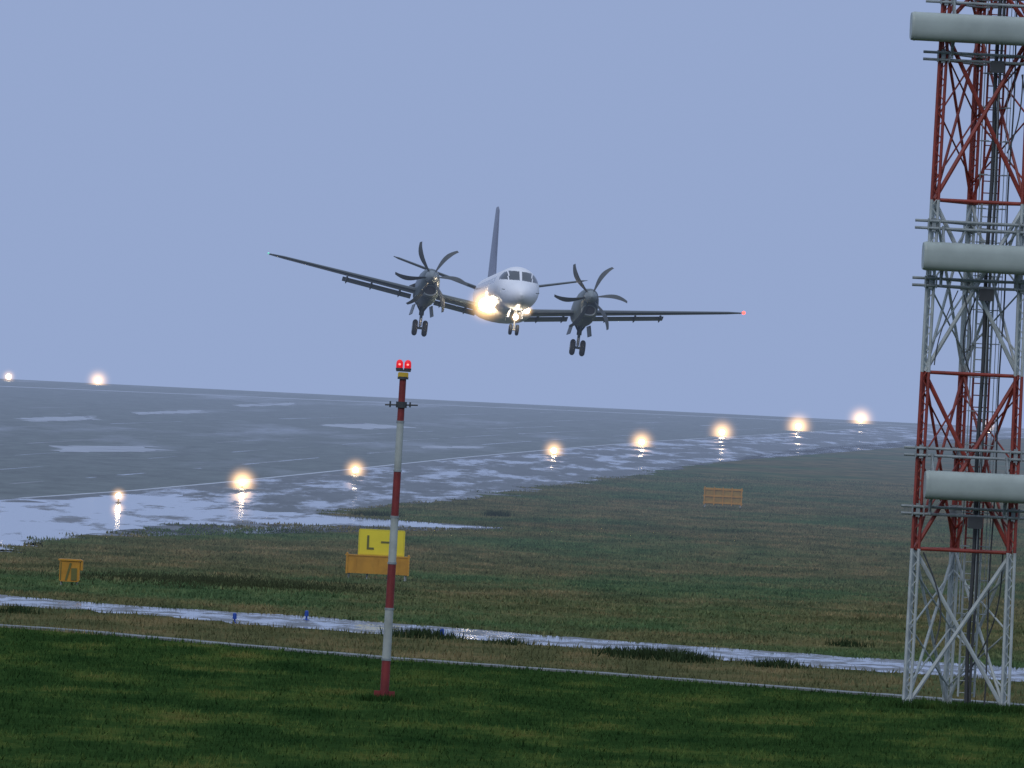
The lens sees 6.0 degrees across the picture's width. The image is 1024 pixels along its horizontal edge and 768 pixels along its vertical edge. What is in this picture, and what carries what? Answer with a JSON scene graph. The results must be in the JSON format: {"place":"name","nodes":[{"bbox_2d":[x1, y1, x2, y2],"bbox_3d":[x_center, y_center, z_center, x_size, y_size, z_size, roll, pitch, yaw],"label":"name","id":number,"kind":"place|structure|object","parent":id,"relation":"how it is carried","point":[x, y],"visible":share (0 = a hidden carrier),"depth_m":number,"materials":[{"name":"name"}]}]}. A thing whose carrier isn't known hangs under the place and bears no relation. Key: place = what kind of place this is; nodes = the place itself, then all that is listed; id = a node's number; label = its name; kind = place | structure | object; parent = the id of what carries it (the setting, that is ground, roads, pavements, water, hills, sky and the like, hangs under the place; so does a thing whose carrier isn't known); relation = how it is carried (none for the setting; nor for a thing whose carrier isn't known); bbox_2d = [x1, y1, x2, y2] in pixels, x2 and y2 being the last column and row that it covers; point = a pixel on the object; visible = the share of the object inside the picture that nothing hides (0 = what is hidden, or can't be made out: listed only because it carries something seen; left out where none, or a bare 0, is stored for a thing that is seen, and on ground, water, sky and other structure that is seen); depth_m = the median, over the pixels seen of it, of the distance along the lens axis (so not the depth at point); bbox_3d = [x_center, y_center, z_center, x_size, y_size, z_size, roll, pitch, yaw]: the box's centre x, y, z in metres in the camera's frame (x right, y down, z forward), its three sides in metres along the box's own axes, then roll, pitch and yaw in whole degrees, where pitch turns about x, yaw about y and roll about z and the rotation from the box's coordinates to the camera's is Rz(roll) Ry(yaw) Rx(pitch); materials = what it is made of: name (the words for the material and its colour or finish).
{"place":"outdoors","nodes":[
{"label":"outdoors","id":0,"kind":"place"},
{"bbox_2d":[344,692,423,702],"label":"grass","id":1,"kind":"structure","parent":0,"point":[380,697],"depth_m":223.44,"materials":[{"name":"green plant"}]},
{"bbox_2d":[268,207,744,355],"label":"turboprop airliner","id":2,"kind":"object","parent":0,"point":[509,296],"visible":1,"depth_m":500.24,"materials":[{"name":"white paint"}]},
{"bbox_2d":[0,438,1023,767],"bbox_3d":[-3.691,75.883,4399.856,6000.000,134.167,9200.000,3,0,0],"label":"grass ground","id":3,"kind":"structure","parent":0,"point":[892,466],"depth_m":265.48,"materials":[{"name":"green plant"}]},
{"bbox_2d":[0,603,49,613],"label":"rush clump","id":4,"kind":"object","parent":3,"relation":"on","point":[16,609],"visible":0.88,"depth_m":290.71,"materials":[{"name":"green plant"}]},
{"bbox_2d":[58,558,83,584],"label":"marker box","id":5,"kind":"object","parent":3,"relation":"on","point":[69,570],"visible":1,"depth_m":333.74,"materials":[{"name":"orange paint"}]},
{"bbox_2d":[5,566,484,596],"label":"sedge patch","id":6,"kind":"object","parent":3,"relation":"on","point":[249,582],"visible":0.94,"depth_m":350.19,"materials":[{"name":"plant"}]},
{"bbox_2d":[0,493,499,550],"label":"flooded apron","id":7,"kind":"object","parent":3,"relation":"on","point":[50,519],"visible":0.98,"depth_m":493.10,"materials":[{"name":"grey liquid"}]},
{"bbox_2d":[116,493,120,502],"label":"runway edge light","id":8,"kind":"object","parent":7,"relation":"on","point":[118,495],"visible":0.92,"depth_m":520.40,"materials":[{"name":"beige"}]},
{"bbox_2d":[336,509,404,517],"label":"rush clump","id":9,"kind":"object","parent":3,"relation":"on","point":[373,513],"visible":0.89,"depth_m":518.45,"materials":[{"name":"green plant"}]},
{"bbox_2d":[345,529,409,580],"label":"taxiway sign","id":10,"kind":"object","parent":3,"relation":"on","point":[371,556],"visible":0.85,"depth_m":371.76,"materials":[{"name":"orange paint"}]},
{"bbox_2d":[374,360,417,696],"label":"obstruction light pole","id":11,"kind":"object","parent":3,"relation":"on","point":[401,404],"visible":1,"depth_m":223.92,"materials":[{"name":"white metal"}]},
{"bbox_2d":[378,625,469,640],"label":"rush clump","id":12,"kind":"object","parent":3,"relation":"on","point":[415,632],"visible":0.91,"depth_m":284.40,"materials":[{"name":"green plant"}]},
{"bbox_2d":[0,379,981,499],"bbox_3d":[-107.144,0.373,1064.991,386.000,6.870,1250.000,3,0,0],"label":"runway","id":13,"kind":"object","parent":3,"relation":"on","point":[189,442],"visible":0.89,"depth_m":962.89,"materials":[{"name":"grey asphalt"}]},
{"bbox_2d":[13,402,484,451],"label":"touchdown markings","id":14,"kind":"object","parent":13,"relation":"on","point":[70,448],"visible":1,"depth_m":932.36,"materials":[{"name":"paint"}]},
{"bbox_2d":[0,407,761,483],"bbox_3d":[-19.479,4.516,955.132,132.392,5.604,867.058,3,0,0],"label":"runway slab joints","id":15,"kind":"object","parent":13,"relation":"on","point":[338,435],"visible":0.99,"depth_m":914.52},
{"bbox_2d":[22,427,883,497],"bbox_3d":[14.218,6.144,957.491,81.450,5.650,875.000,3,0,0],"label":"runway edge marking","id":16,"kind":"object","parent":13,"relation":"on","point":[376,466],"visible":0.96,"depth_m":682.07,"materials":[{"name":"white paint"}]},
{"bbox_2d":[0,386,1021,430],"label":"runway far edge marking","id":17,"kind":"object","parent":13,"relation":"on","point":[430,404],"visible":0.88,"depth_m":1390.32,"materials":[{"name":"paint"}]},
{"bbox_2d":[480,509,514,516],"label":"rush clump","id":18,"kind":"object","parent":3,"relation":"on","point":[498,513],"visible":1,"depth_m":535.34,"materials":[{"name":"green plant"}]},
{"bbox_2d":[482,636,530,645],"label":"rush clump","id":19,"kind":"object","parent":3,"relation":"on","point":[513,642],"visible":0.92,"depth_m":281.76,"materials":[{"name":"green plant"}]},
{"bbox_2d":[0,602,1023,703],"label":"verge grass","id":20,"kind":"structure","parent":3,"relation":"on","point":[489,649],"depth_m":270.33,"materials":[{"name":"green plant"}]},
{"bbox_2d":[0,624,1023,706],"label":"concrete kerb","id":21,"kind":"structure","parent":3,"relation":"on","point":[543,669],"depth_m":257.35,"materials":[{"name":"grey concrete"}]},
{"bbox_2d":[0,426,1023,552],"bbox_3d":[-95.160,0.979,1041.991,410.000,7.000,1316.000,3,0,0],"label":"taxiway shoulder","id":22,"kind":"object","parent":3,"relation":"on","point":[445,480],"visible":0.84,"depth_m":706.01},
{"bbox_2d":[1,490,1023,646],"bbox_3d":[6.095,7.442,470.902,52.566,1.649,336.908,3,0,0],"label":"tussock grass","id":23,"kind":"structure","parent":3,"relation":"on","point":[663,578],"depth_m":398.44,"materials":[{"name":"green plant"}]},
{"bbox_2d":[577,645,639,654],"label":"rush clump","id":24,"kind":"object","parent":3,"relation":"on","point":[611,649],"visible":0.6,"depth_m":275.73,"materials":[{"name":"green plant"}]},
{"bbox_2d":[592,643,723,660],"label":"rush clump","id":25,"kind":"object","parent":3,"relation":"on","point":[633,652],"visible":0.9,"depth_m":272.91,"materials":[{"name":"green plant"}]},
{"bbox_2d":[643,647,716,663],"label":"rush clump","id":26,"kind":"object","parent":3,"relation":"on","point":[680,657],"visible":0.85,"depth_m":271.56,"materials":[{"name":"green plant"}]},
{"bbox_2d":[703,486,742,507],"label":"equipment barrier box","id":27,"kind":"object","parent":3,"relation":"on","point":[724,496],"visible":0.98,"depth_m":601.04,"materials":[{"name":"orange paint"}]},
{"bbox_2d":[741,656,808,668],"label":"rush clump","id":28,"kind":"object","parent":3,"relation":"on","point":[782,663],"visible":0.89,"depth_m":270.65,"materials":[{"name":"green plant"}]},
{"bbox_2d":[825,637,874,647],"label":"rush clump","id":29,"kind":"object","parent":3,"relation":"on","point":[845,643],"visible":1,"depth_m":299.82,"materials":[{"name":"green plant"}]},
{"bbox_2d":[901,0,1023,705],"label":"lattice antenna mast","id":30,"kind":"object","parent":3,"relation":"on","point":[968,259],"visible":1,"depth_m":239.30,"materials":[{"name":"metal"}]},
{"bbox_2d":[0,624,1023,767],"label":"foreground grass","id":31,"kind":"structure","parent":0,"point":[533,723],"depth_m":216.92,"materials":[{"name":"green plant"}]},
{"bbox_2d":[0,594,1023,681],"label":"service road","id":32,"kind":"structure","parent":0,"point":[828,661],"depth_m":291.58,"materials":[{"name":"grey asphalt"}]},
{"bbox_2d":[231,613,237,622],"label":"taxiway edge marker","id":33,"kind":"object","parent":32,"relation":"on","point":[234,616],"visible":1,"depth_m":291.94,"materials":[{"name":"blue plastic"}]},
{"bbox_2d":[303,610,308,619],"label":"taxiway edge marker","id":34,"kind":"object","parent":32,"relation":"on","point":[306,613],"visible":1,"depth_m":299.94,"materials":[{"name":"blue plastic"}]},
{"bbox_2d":[0,0,1023,427],"label":"sky","id":35,"kind":"structure","parent":0,"point":[770,161],"materials":[{"name":"blue"}]},
{"bbox_2d":[882,697,1023,713],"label":"grass","id":36,"kind":"structure","parent":0,"point":[944,704],"depth_m":238.33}
]}

